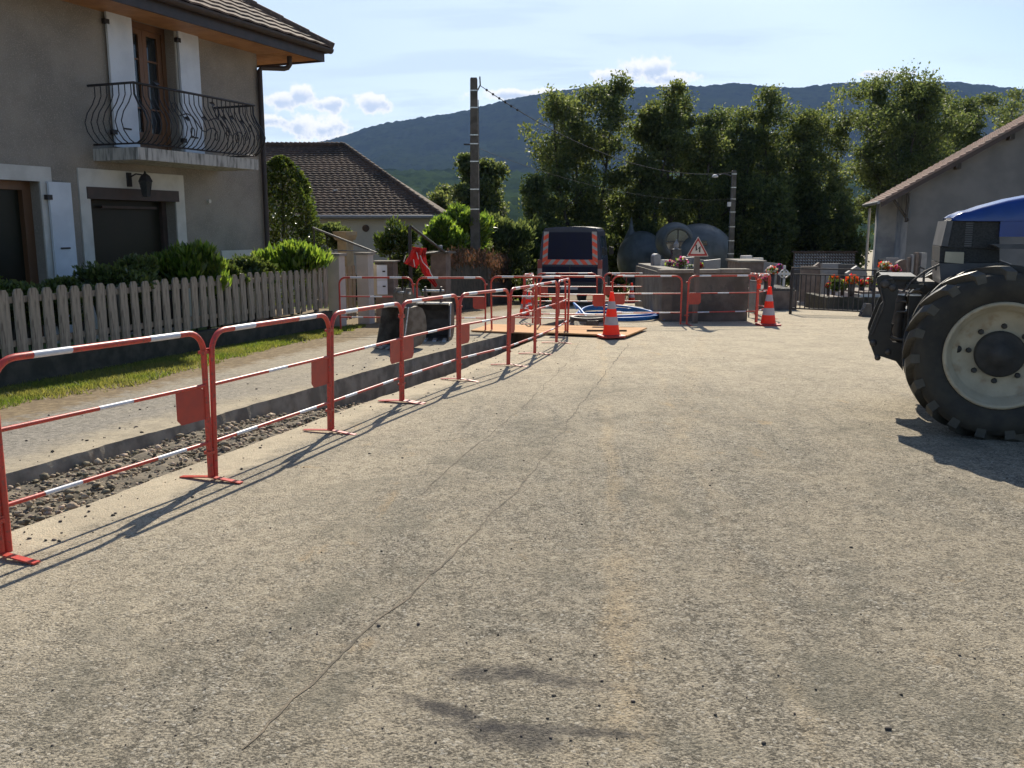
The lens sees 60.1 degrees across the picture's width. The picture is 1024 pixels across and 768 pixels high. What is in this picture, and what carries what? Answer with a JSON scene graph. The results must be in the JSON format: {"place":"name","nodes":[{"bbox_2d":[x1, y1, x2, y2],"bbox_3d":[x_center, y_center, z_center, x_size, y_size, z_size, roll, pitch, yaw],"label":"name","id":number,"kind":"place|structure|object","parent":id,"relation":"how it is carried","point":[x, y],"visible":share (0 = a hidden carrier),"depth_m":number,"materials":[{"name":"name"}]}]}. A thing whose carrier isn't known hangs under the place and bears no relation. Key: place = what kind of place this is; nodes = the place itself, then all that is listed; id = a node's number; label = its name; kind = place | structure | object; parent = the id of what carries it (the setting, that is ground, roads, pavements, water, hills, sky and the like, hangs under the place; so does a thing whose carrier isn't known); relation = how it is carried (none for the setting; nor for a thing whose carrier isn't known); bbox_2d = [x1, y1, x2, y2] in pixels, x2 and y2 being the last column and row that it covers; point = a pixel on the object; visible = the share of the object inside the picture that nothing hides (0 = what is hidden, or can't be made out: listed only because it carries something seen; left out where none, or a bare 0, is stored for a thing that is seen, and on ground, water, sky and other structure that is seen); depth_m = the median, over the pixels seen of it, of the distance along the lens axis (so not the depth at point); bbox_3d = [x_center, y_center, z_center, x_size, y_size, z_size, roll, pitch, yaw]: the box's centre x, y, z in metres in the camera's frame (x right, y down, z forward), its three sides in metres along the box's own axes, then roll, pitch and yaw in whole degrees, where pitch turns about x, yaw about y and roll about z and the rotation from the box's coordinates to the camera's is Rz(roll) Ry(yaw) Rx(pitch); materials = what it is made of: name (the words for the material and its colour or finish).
{"place":"outdoors","nodes":[
{"label":"outdoors","id":0,"kind":"place"},
{"bbox_2d":[0,323,241,354],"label":"lawn ground","id":1,"kind":"structure","parent":0,"point":[97,341],"depth_m":13.88,"materials":[{"name":"green plant"}]},
{"bbox_2d":[0,276,48,358],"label":"shrub","id":2,"kind":"object","parent":1,"relation":"on","point":[10,285],"visible":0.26,"depth_m":10.19,"materials":[{"name":"green plant"}]},
{"bbox_2d":[10,291,83,350],"bbox_3d":[-5.716,-0.614,10.816,1.092,1.062,0.627,-3,11,-18],"label":"shrub","id":3,"kind":"object","parent":1,"relation":"on","point":[42,316],"visible":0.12,"depth_m":10.77,"materials":[{"name":"green plant"}]},
{"bbox_2d":[40,275,106,340],"bbox_3d":[-5.625,-0.778,11.295,1.058,1.233,0.657,0,10,0],"label":"shrub","id":4,"kind":"object","parent":1,"relation":"on","point":[68,281],"visible":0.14,"depth_m":11.22,"materials":[{"name":"green plant"}]},
{"bbox_2d":[72,260,156,314],"bbox_3d":[-5.320,-0.979,12.012,1.158,1.405,0.723,0,10,0],"label":"shrub","id":5,"kind":"object","parent":1,"relation":"on","point":[108,273],"visible":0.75,"depth_m":11.73,"materials":[{"name":"green plant"}]},
{"bbox_2d":[113,252,170,336],"bbox_3d":[-5.227,-1.113,12.504,0.870,1.523,0.657,0,10,0],"label":"shrub","id":6,"kind":"object","parent":1,"relation":"on","point":[145,262],"visible":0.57,"depth_m":12.29,"materials":[{"name":"green plant"}]},
{"bbox_2d":[0,268,332,387],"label":"picket fence","id":7,"kind":"object","parent":1,"relation":"on","point":[33,369],"visible":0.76,"depth_m":11.66,"materials":[{"name":"wood"}]},
{"bbox_2d":[0,0,334,343],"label":"house","id":8,"kind":"structure","parent":1,"relation":"on","point":[128,127],"depth_m":13.99,"materials":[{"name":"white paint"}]},
{"bbox_2d":[0,180,43,341],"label":"door","id":9,"kind":"structure","parent":8,"relation":"in","point":[18,257],"depth_m":12.70,"materials":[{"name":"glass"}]},
{"bbox_2d":[91,200,173,334],"bbox_3d":[-6.315,-1.923,14.583,0.130,2.150,1.780,4,11,22],"label":"garage door","id":10,"kind":"structure","parent":8,"relation":"in","point":[120,228],"depth_m":14.58,"materials":[{"name":"metal"}]},
{"bbox_2d":[131,21,171,149],"bbox_3d":[-6.087,-4.855,14.654,0.100,2.100,0.970,4,11,22],"label":"balcony door","id":11,"kind":"structure","parent":8,"relation":"in","point":[148,41],"depth_m":14.78,"materials":[{"name":"brown wood"}]},
{"bbox_2d":[148,238,232,330],"bbox_3d":[-4.835,-1.325,13.259,1.281,1.717,0.886,-7,12,-36],"label":"laurel bush","id":12,"kind":"object","parent":1,"relation":"on","point":[197,259],"visible":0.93,"depth_m":13.02,"materials":[{"name":"green plant"}]},
{"bbox_2d":[199,263,250,328],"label":"shrub","id":13,"kind":"object","parent":1,"relation":"on","point":[234,269],"visible":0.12,"depth_m":13.98,"materials":[{"name":"green plant"}]},
{"bbox_2d":[226,253,278,323],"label":"shrub","id":14,"kind":"object","parent":1,"relation":"on","point":[252,264],"visible":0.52,"depth_m":14.68,"materials":[{"name":"green plant"}]},
{"bbox_2d":[247,239,335,315],"bbox_3d":[-4.018,-1.791,16.221,1.464,1.772,1.235,-5,11,-24],"label":"laurel bush","id":15,"kind":"object","parent":1,"relation":"on","point":[292,255],"visible":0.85,"depth_m":15.81,"materials":[{"name":"green plant"}]},
{"bbox_2d":[266,154,327,313],"bbox_3d":[-5.501,-3.505,21.209,2.081,3.880,2.085,0,10,0],"label":"conical shrub","id":16,"kind":"object","parent":1,"relation":"on","point":[292,177],"visible":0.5,"depth_m":20.66,"materials":[{"name":"green plant"}]},
{"bbox_2d":[265,142,445,302],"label":"tiled house","id":17,"kind":"structure","parent":1,"relation":"on","point":[364,197],"depth_m":30.59,"materials":[{"name":"brown tile"}]},
{"bbox_2d":[512,172,565,300],"bbox_3d":[1.302,-6.451,39.486,3.179,5.775,3.055,7,12,34],"label":"tree","id":18,"kind":"object","parent":1,"relation":"on","point":[535,194],"visible":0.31,"depth_m":38.48,"materials":[{"name":"green plant"}]},
{"bbox_2d":[7,406,349,529],"bbox_3d":[-2.845,0.940,5.745,1.329,1.084,28.857,3,11,18],"label":"trench bottom","id":19,"kind":"object","parent":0,"point":[164,466],"visible":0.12,"depth_m":6.27,"materials":[{"name":"gravel"}]},
{"bbox_2d":[7,402,365,530],"bbox_3d":[-1.990,0.423,8.684,1.052,0.686,11.404,3,11,18],"label":"rubble","id":20,"kind":"object","parent":19,"relation":"on","point":[46,511],"visible":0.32,"depth_m":6.44,"materials":[{"name":"gravel"}]},
{"bbox_2d":[0,323,365,409],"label":"grass","id":21,"kind":"structure","parent":0,"point":[142,370],"depth_m":10.61,"materials":[{"name":"plant"}]},
{"bbox_2d":[6,320,560,489],"bbox_3d":[-2.962,0.959,5.790,1.347,1.177,28.847,3,11,17],"label":"trench side","id":22,"kind":"object","parent":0,"point":[300,400],"visible":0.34,"depth_m":9.81,"materials":[{"name":"concrete"}]},
{"bbox_2d":[0,293,628,473],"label":"path","id":23,"kind":"structure","parent":0,"point":[65,436],"depth_m":9.38,"materials":[{"name":"concrete"}]},
{"bbox_2d":[311,221,351,284],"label":"garden bush","id":24,"kind":"object","parent":23,"relation":"on","point":[330,227],"visible":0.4,"depth_m":22.13,"materials":[{"name":"green plant"}]},
{"bbox_2d":[326,253,346,326],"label":"gate pillar","id":25,"kind":"structure","parent":23,"relation":"on","point":[336,271],"depth_m":16.89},
{"bbox_2d":[345,265,356,319],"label":"garden gate","id":26,"kind":"structure","parent":25,"relation":"attached to","point":[348,281],"depth_m":17.68,"materials":[{"name":"beige wood"}]},
{"bbox_2d":[333,231,356,315],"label":"stone pillar","id":27,"kind":"structure","parent":23,"relation":"on","point":[350,236],"depth_m":20.66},
{"bbox_2d":[354,252,374,323],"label":"gate pillar","id":28,"kind":"structure","parent":23,"relation":"on","point":[364,266],"depth_m":18.03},
{"bbox_2d":[338,277,414,328],"bbox_3d":[-2.473,-1.469,16.243,1.424,0.998,0.480,1,10,4],"label":"barrier","id":29,"kind":"object","parent":23,"relation":"on","point":[340,296],"visible":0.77,"depth_m":16.20,"materials":[{"name":"metal"}]},
{"bbox_2d":[373,260,399,321],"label":"letterbox pillar","id":30,"kind":"structure","parent":23,"relation":"on","point":[392,268],"depth_m":18.61,"materials":[{"name":"brown stone"}]},
{"bbox_2d":[373,264,387,294],"bbox_3d":[-2.742,-2.175,18.466,0.290,0.622,0.202,-1,10,-7],"label":"letterbox","id":31,"kind":"object","parent":30,"relation":"attached to","point":[380,285],"visible":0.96,"depth_m":18.38,"materials":[{"name":"beige"}]},
{"bbox_2d":[372,215,421,290],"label":"garden bush","id":32,"kind":"object","parent":23,"relation":"on","point":[392,239],"visible":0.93,"depth_m":23.46,"materials":[{"name":"green plant"}]},
{"bbox_2d":[373,288,426,349],"bbox_3d":[-1.712,-1.000,13.372,0.565,0.882,0.655,8,13,39],"label":"excavator bucket","id":33,"kind":"object","parent":23,"relation":"on","point":[414,320],"visible":0.64,"depth_m":13.41,"materials":[{"name":"metal"}]},
{"bbox_2d":[374,254,430,290],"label":"garden bush","id":34,"kind":"object","parent":23,"relation":"on","point":[417,273],"visible":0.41,"depth_m":24.15,"materials":[{"name":"green plant"}]},
{"bbox_2d":[408,225,445,287],"bbox_3d":[-1.867,-2.466,19.661,0.094,2.083,1.426,5,11,28],"label":"support post","id":35,"kind":"object","parent":23,"relation":"on","point":[410,227],"visible":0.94,"depth_m":19.05,"materials":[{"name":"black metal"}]},
{"bbox_2d":[403,247,436,287],"bbox_3d":[-1.950,-2.486,18.873,0.718,0.871,0.241,0,10,0],"label":"red cloth","id":36,"kind":"object","parent":35,"relation":"hanging from","point":[416,258],"visible":0.94,"depth_m":18.86,"materials":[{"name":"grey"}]},
{"bbox_2d":[416,286,453,341],"bbox_3d":[-1.315,-1.168,14.632,0.652,0.864,0.642,1,10,6],"label":"excavator bucket","id":37,"kind":"object","parent":23,"relation":"on","point":[440,314],"visible":0.61,"depth_m":14.87,"materials":[{"name":"metal"}]},
{"bbox_2d":[426,245,455,301],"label":"wall pillar","id":38,"kind":"structure","parent":23,"relation":"on","point":[440,264],"depth_m":21.29,"materials":[{"name":"grey stone"}]},
{"bbox_2d":[426,182,456,209],"bbox_3d":[-2.996,-6.263,39.431,2.510,5.437,2.934,0,10,0],"label":"tree","id":39,"kind":"object","parent":23,"relation":"on","point":[438,196],"visible":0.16,"depth_m":38.69,"materials":[{"name":"green plant"}]},
{"bbox_2d":[418,213,470,262],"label":"garden bush","id":40,"kind":"object","parent":23,"relation":"on","point":[445,231],"visible":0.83,"depth_m":23.89,"materials":[{"name":"green plant"}]},
{"bbox_2d":[416,277,487,332],"bbox_3d":[-1.091,-1.448,16.099,1.298,0.998,0.480,0,10,0],"label":"barrier","id":41,"kind":"object","parent":23,"relation":"on","point":[479,302],"visible":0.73,"depth_m":16.07,"materials":[{"name":"metal"}]},
{"bbox_2d":[443,202,497,249],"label":"garden bush","id":42,"kind":"object","parent":23,"relation":"on","point":[460,215],"visible":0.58,"depth_m":25.74,"materials":[{"name":"green plant"}]},
{"bbox_2d":[446,244,497,311],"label":"garden wall","id":43,"kind":"structure","parent":23,"relation":"on","point":[465,262],"depth_m":24.08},
{"bbox_2d":[464,76,480,295],"bbox_3d":[-1.123,-5.299,25.466,0.499,6.773,0.232,0,10,0],"label":"utility pole","id":44,"kind":"object","parent":23,"relation":"on","point":[474,180],"visible":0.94,"depth_m":25.22,"materials":[{"name":"concrete"}]},
{"bbox_2d":[446,152,511,251],"bbox_3d":[-1.321,-6.283,35.896,2.646,6.122,2.724,0,10,0],"label":"tree","id":45,"kind":"object","parent":23,"relation":"on","point":[492,171],"visible":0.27,"depth_m":35.37,"materials":[{"name":"green plant"}]},
{"bbox_2d":[487,251,514,305],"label":"garden wall","id":46,"kind":"structure","parent":23,"relation":"on","point":[499,269],"depth_m":28.96,"materials":[{"name":"concrete"}]},
{"bbox_2d":[2,339,1021,767],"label":"road chippings","id":47,"kind":"object","parent":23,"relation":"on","point":[446,605],"visible":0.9,"depth_m":3.83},
{"bbox_2d":[487,211,537,280],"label":"garden bush","id":48,"kind":"object","parent":23,"relation":"on","point":[507,235],"visible":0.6,"depth_m":30.39,"materials":[{"name":"green plant"}]},
{"bbox_2d":[491,213,548,301],"bbox_3d":[0.339,-4.618,32.631,2.399,3.318,1.675,4,11,23],"label":"garden bush","id":49,"kind":"object","parent":23,"relation":"on","point":[535,250],"visible":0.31,"depth_m":32.37,"materials":[{"name":"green plant"}]},
{"bbox_2d":[536,273,597,307],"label":"barrier","id":50,"kind":"object","parent":23,"relation":"on","point":[544,289],"visible":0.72,"depth_m":23.23,"materials":[{"name":"metal"}]},
{"bbox_2d":[537,226,613,302],"bbox_3d":[2.263,-4.075,29.810,2.190,2.415,5.485,2,10,9],"label":"van","id":51,"kind":"object","parent":23,"relation":"on","point":[572,249],"visible":0.5,"depth_m":27.25,"materials":[{"name":"blue paint"}]},
{"bbox_2d":[517,69,648,299],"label":"tree","id":52,"kind":"object","parent":23,"relation":"on","point":[564,156],"visible":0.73,"depth_m":40.77,"materials":[{"name":"green plant"}]},
{"bbox_2d":[588,188,650,298],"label":"tree","id":53,"kind":"object","parent":23,"relation":"on","point":[612,260],"visible":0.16,"depth_m":44.43,"materials":[{"name":"green plant"}]},
{"bbox_2d":[0,250,1023,767],"bbox_3d":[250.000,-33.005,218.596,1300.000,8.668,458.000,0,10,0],"label":"road","id":54,"kind":"structure","parent":0,"point":[924,578],"depth_m":4.07,"materials":[{"name":"asphalt"}]},
{"bbox_2d":[0,511,39,564],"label":"barrier","id":55,"kind":"object","parent":54,"relation":"on","point":[16,557],"visible":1,"depth_m":4.35,"materials":[{"name":"metal"}]},
{"bbox_2d":[0,331,242,551],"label":"barrier","id":56,"kind":"object","parent":54,"relation":"on","point":[192,404],"visible":1,"depth_m":5.13,"materials":[{"name":"metal"}]},
{"bbox_2d":[209,313,355,475],"bbox_3d":[-1.718,0.020,6.528,0.480,0.998,1.596,4,10,17],"label":"barrier","id":57,"kind":"object","parent":54,"relation":"on","point":[320,371],"visible":1,"depth_m":6.50,"materials":[{"name":"metal"}]},
{"bbox_2d":[330,302,422,428],"bbox_3d":[-1.274,-0.204,7.957,0.480,0.998,1.481,4,10,16],"label":"barrier","id":58,"kind":"object","parent":54,"relation":"on","point":[396,350],"visible":1,"depth_m":8.17,"materials":[{"name":"metal"}]},
{"bbox_2d":[386,294,459,403],"bbox_3d":[-0.849,-0.417,9.321,0.480,0.998,1.517,3,9,18],"label":"barrier","id":59,"kind":"object","parent":54,"relation":"on","point":[408,347],"visible":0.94,"depth_m":9.12,"materials":[{"name":"metal"}]},
{"bbox_2d":[242,341,632,748],"bbox_3d":[0.305,0.188,8.709,0.850,0.259,12.331,2,10,12],"label":"asphalt crack","id":60,"kind":"object","parent":54,"relation":"on","point":[343,651],"visible":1,"depth_m":3.95,"materials":[{"name":"asphalt"}]},
{"bbox_2d":[440,288,509,381],"bbox_3d":[-0.326,-0.624,10.639,0.480,0.998,1.398,5,10,24],"label":"barrier","id":61,"kind":"object","parent":54,"relation":"on","point":[464,333],"visible":1,"depth_m":10.31,"materials":[{"name":"metal"}]},
{"bbox_2d":[471,324,554,334],"bbox_3d":[0.085,-1.027,16.540,1.608,0.097,1.927,3,10,14],"label":"plywood board","id":62,"kind":"object","parent":54,"relation":"on","point":[519,329],"visible":0.71,"depth_m":16.29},
{"bbox_2d":[490,276,567,330],"bbox_3d":[0.298,-1.433,15.859,1.456,0.998,0.480,3,11,18],"label":"barrier","id":63,"kind":"object","parent":62,"relation":"on","point":[562,304],"visible":0.87,"depth_m":15.75,"materials":[{"name":"metal"}]},
{"bbox_2d":[491,284,536,366],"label":"barrier","id":64,"kind":"object","parent":54,"relation":"on","point":[512,323],"visible":1,"depth_m":11.62,"materials":[{"name":"metal"}]},
{"bbox_2d":[518,281,557,354],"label":"barrier","id":65,"kind":"object","parent":54,"relation":"on","point":[556,308],"visible":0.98,"depth_m":13.39,"materials":[{"name":"metal"}]},
{"bbox_2d":[539,275,606,325],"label":"barrier","id":66,"kind":"object","parent":54,"relation":"on","point":[598,299],"visible":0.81,"depth_m":17.04,"materials":[{"name":"metal"}]},
{"bbox_2d":[561,321,619,325],"bbox_3d":[1.599,-1.241,17.804,1.243,0.200,0.983,0,10,0],"label":"gravel mound","id":67,"kind":"object","parent":54,"relation":"on","point":[582,323],"visible":0.17,"depth_m":17.58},
{"bbox_2d":[570,315,605,325],"bbox_3d":[1.528,-1.286,17.719,0.730,0.145,0.780,-1,10,-6],"label":"manhole ring","id":68,"kind":"object","parent":67,"relation":"on","point":[589,320],"visible":0.87,"depth_m":17.47,"materials":[{"name":"concrete"}]},
{"bbox_2d":[547,325,646,336],"bbox_3d":[1.460,-0.964,15.937,1.642,0.094,1.830,4,11,20],"label":"plywood board","id":69,"kind":"object","parent":54,"relation":"on","point":[577,330],"visible":0.71,"depth_m":15.78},
{"bbox_2d":[542,278,571,343],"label":"barrier","id":70,"kind":"object","parent":69,"relation":"on","point":[568,298],"visible":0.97,"depth_m":14.86,"materials":[{"name":"metal"}]},
{"bbox_2d":[597,292,625,337],"bbox_3d":[1.661,-1.163,14.774,0.400,0.753,0.400,-3,11,-17],"label":"traffic cone","id":71,"kind":"object","parent":69,"relation":"on","point":[611,328],"visible":1,"depth_m":14.70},
{"bbox_2d":[573,302,664,320],"bbox_3d":[2.360,-1.626,19.787,2.074,0.481,4.049,0,10,0],"label":"blue hose","id":72,"kind":"object","parent":54,"relation":"on","point":[589,309],"visible":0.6,"depth_m":20.48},
{"bbox_2d":[617,217,663,285],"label":"bubble building","id":73,"kind":"structure","parent":54,"relation":"on","point":[635,248],"depth_m":40.35,"materials":[{"name":"metal"}]},
{"bbox_2d":[610,275,682,323],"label":"barrier","id":74,"kind":"object","parent":54,"relation":"on","point":[619,298],"visible":0.86,"depth_m":17.57,"materials":[{"name":"metal"}]},
{"bbox_2d":[612,76,692,295],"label":"tree","id":75,"kind":"object","parent":54,"relation":"on","point":[639,206],"visible":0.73,"depth_m":41.32,"materials":[{"name":"green plant"}]},
{"bbox_2d":[655,222,727,267],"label":"bubble building","id":76,"kind":"structure","parent":54,"relation":"on","point":[714,240],"depth_m":36.86,"materials":[{"name":"glass"}]},
{"bbox_2d":[648,90,736,233],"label":"tree","id":77,"kind":"object","parent":54,"relation":"on","point":[696,193],"visible":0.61,"depth_m":42.20,"materials":[{"name":"green plant"}]},
{"bbox_2d":[635,263,750,321],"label":"cemetery wall","id":78,"kind":"structure","parent":54,"relation":"on","point":[709,302],"depth_m":18.82,"materials":[{"name":"concrete"}]},
{"bbox_2d":[687,237,707,322],"bbox_3d":[3.771,-2.069,18.125,0.437,1.861,0.084,0,10,0],"label":"road sign","id":79,"kind":"object","parent":54,"relation":"on","point":[697,250],"visible":0.96,"depth_m":18.03,"materials":[{"name":"red"}]},
{"bbox_2d":[681,275,757,325],"bbox_3d":[4.251,-1.707,17.922,1.663,0.998,0.480,-3,11,-18],"label":"barrier","id":80,"kind":"object","parent":54,"relation":"on","point":[693,298],"visible":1,"depth_m":17.77,"materials":[{"name":"metal"}]},
{"bbox_2d":[712,170,736,267],"bbox_3d":[8.412,-5.746,35.460,1.057,5.480,0.260,-2,10,-10],"label":"utility pole","id":81,"kind":"object","parent":54,"relation":"on","point":[732,205],"visible":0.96,"depth_m":35.29,"materials":[{"name":"concrete"}]},
{"bbox_2d":[669,104,783,256],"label":"tree","id":82,"kind":"object","parent":54,"relation":"on","point":[742,159],"visible":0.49,"depth_m":44.41,"materials":[{"name":"green plant"}]},
{"bbox_2d":[725,259,766,284],"bbox_3d":[7.044,-3.026,26.834,0.830,1.474,1.620,0,10,0],"label":"tomb","id":83,"kind":"object","parent":54,"relation":"on","point":[755,265],"visible":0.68,"depth_m":26.01,"materials":[{"name":"grey stone"}]},
{"bbox_2d":[755,286,780,325],"bbox_3d":[5.107,-1.552,17.600,0.412,0.776,0.412,-2,10,-11],"label":"traffic cone","id":84,"kind":"object","parent":54,"relation":"on","point":[768,317],"visible":1,"depth_m":17.52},
{"bbox_2d":[734,169,803,286],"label":"tree","id":85,"kind":"object","parent":54,"relation":"on","point":[770,231],"visible":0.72,"depth_m":42.26,"materials":[{"name":"green plant"}]},
{"bbox_2d":[748,285,797,309],"bbox_3d":[7.103,-2.347,24.492,1.000,0.691,1.750,0,10,0],"label":"grave","id":86,"kind":"object","parent":54,"relation":"on","point":[781,296],"visible":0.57,"depth_m":23.63,"materials":[{"name":"grey stone"}]},
{"bbox_2d":[745,83,847,286],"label":"tree","id":87,"kind":"object","parent":54,"relation":"on","point":[801,137],"visible":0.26,"depth_m":44.78,"materials":[{"name":"green plant"}]},
{"bbox_2d":[797,266,817,305],"bbox_3d":[9.156,-2.983,27.392,0.625,1.310,0.336,1,10,6],"label":"headstone","id":88,"kind":"object","parent":54,"relation":"on","point":[806,271],"visible":0.39,"depth_m":27.30,"materials":[{"name":"grey stone"}]},
{"bbox_2d":[789,251,857,300],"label":"lattice wall","id":89,"kind":"structure","parent":54,"relation":"on","point":[814,257],"depth_m":37.60,"materials":[{"name":"grey stone"}]},
{"bbox_2d":[784,170,865,284],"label":"tree","id":90,"kind":"object","parent":54,"relation":"on","point":[806,202],"visible":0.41,"depth_m":45.15,"materials":[{"name":"green plant"}]},
{"bbox_2d":[784,97,874,207],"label":"tree","id":91,"kind":"object","parent":54,"relation":"on","point":[839,134],"visible":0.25,"depth_m":47.09,"materials":[{"name":"green plant"}]},
{"bbox_2d":[789,267,876,313],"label":"metal gate","id":92,"kind":"structure","parent":54,"relation":"on","point":[825,275],"depth_m":21.04,"materials":[{"name":"metal"}]},
{"bbox_2d":[810,189,872,287],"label":"tree","id":93,"kind":"object","parent":54,"relation":"on","point":[838,231],"visible":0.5,"depth_m":42.88,"materials":[{"name":"green plant"}]},
{"bbox_2d":[805,293,878,309],"bbox_3d":[9.614,-2.272,24.823,2.220,0.447,1.900,0,10,2],"label":"grave","id":94,"kind":"object","parent":54,"relation":"on","point":[835,302],"visible":0.45,"depth_m":23.91,"materials":[{"name":"grey stone"}]},
{"bbox_2d":[838,264,856,278],"bbox_3d":[10.423,-3.074,27.884,0.875,1.376,0.336,1,10,6],"label":"headstone","id":95,"kind":"object","parent":54,"relation":"on","point":[844,266],"visible":0.18,"depth_m":27.71,"materials":[{"name":"stone"}]},
{"bbox_2d":[829,58,976,234],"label":"tree","id":96,"kind":"object","parent":54,"relation":"on","point":[908,126],"visible":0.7,"depth_m":46.62,"materials":[{"name":"green plant"}]},
{"bbox_2d":[906,252,926,290],"bbox_3d":[11.544,-2.975,25.364,0.450,1.578,0.300,1,10,6],"label":"tall monument","id":97,"kind":"object","parent":54,"relation":"on","point":[915,261],"visible":0.36,"depth_m":25.23,"materials":[{"name":"grey stone"}]},
{"bbox_2d":[862,115,1023,275],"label":"house","id":98,"kind":"structure","parent":54,"relation":"on","point":[912,212],"depth_m":32.60,"materials":[{"name":"paint"}]},
{"bbox_2d":[868,195,1023,441],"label":"tractor","id":99,"kind":"object","parent":54,"relation":"on","point":[946,333],"visible":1,"depth_m":7.09,"materials":[{"name":"rubber"}]},
{"bbox_2d":[903,88,1007,162],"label":"tree","id":100,"kind":"object","parent":54,"relation":"on","point":[969,106],"visible":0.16,"depth_m":52.13,"materials":[{"name":"green plant"}]},
{"bbox_2d":[979,86,1023,130],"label":"tree","id":101,"kind":"object","parent":54,"relation":"on","point":[1007,117],"visible":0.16,"depth_m":54.65,"materials":[{"name":"green plant"}]},
{"bbox_2d":[384,166,877,249],"bbox_3d":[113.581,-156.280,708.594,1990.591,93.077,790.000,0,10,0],"label":"hills","id":102,"kind":"structure","parent":0,"point":[423,182],"depth_m":889.27,"materials":[{"name":"green plant"}]},
{"bbox_2d":[254,0,1023,141],"label":"sky","id":103,"kind":"structure","parent":0,"point":[391,61],"materials":[{"name":"blue"}]},
{"bbox_2d":[320,80,1023,174],"bbox_3d":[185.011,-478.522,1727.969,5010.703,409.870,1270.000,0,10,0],"label":"mountain","id":104,"kind":"structure","parent":0,"point":[428,143],"depth_m":2101.45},
{"bbox_2d":[819,263,840,294],"bbox_3d":[10.001,-3.088,27.881,0.750,1.405,0.336,-1,10,-6],"label":"headstone","id":105,"kind":"object","parent":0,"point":[830,265],"visible":0.18,"depth_m":27.74,"materials":[{"name":"grey stone"}]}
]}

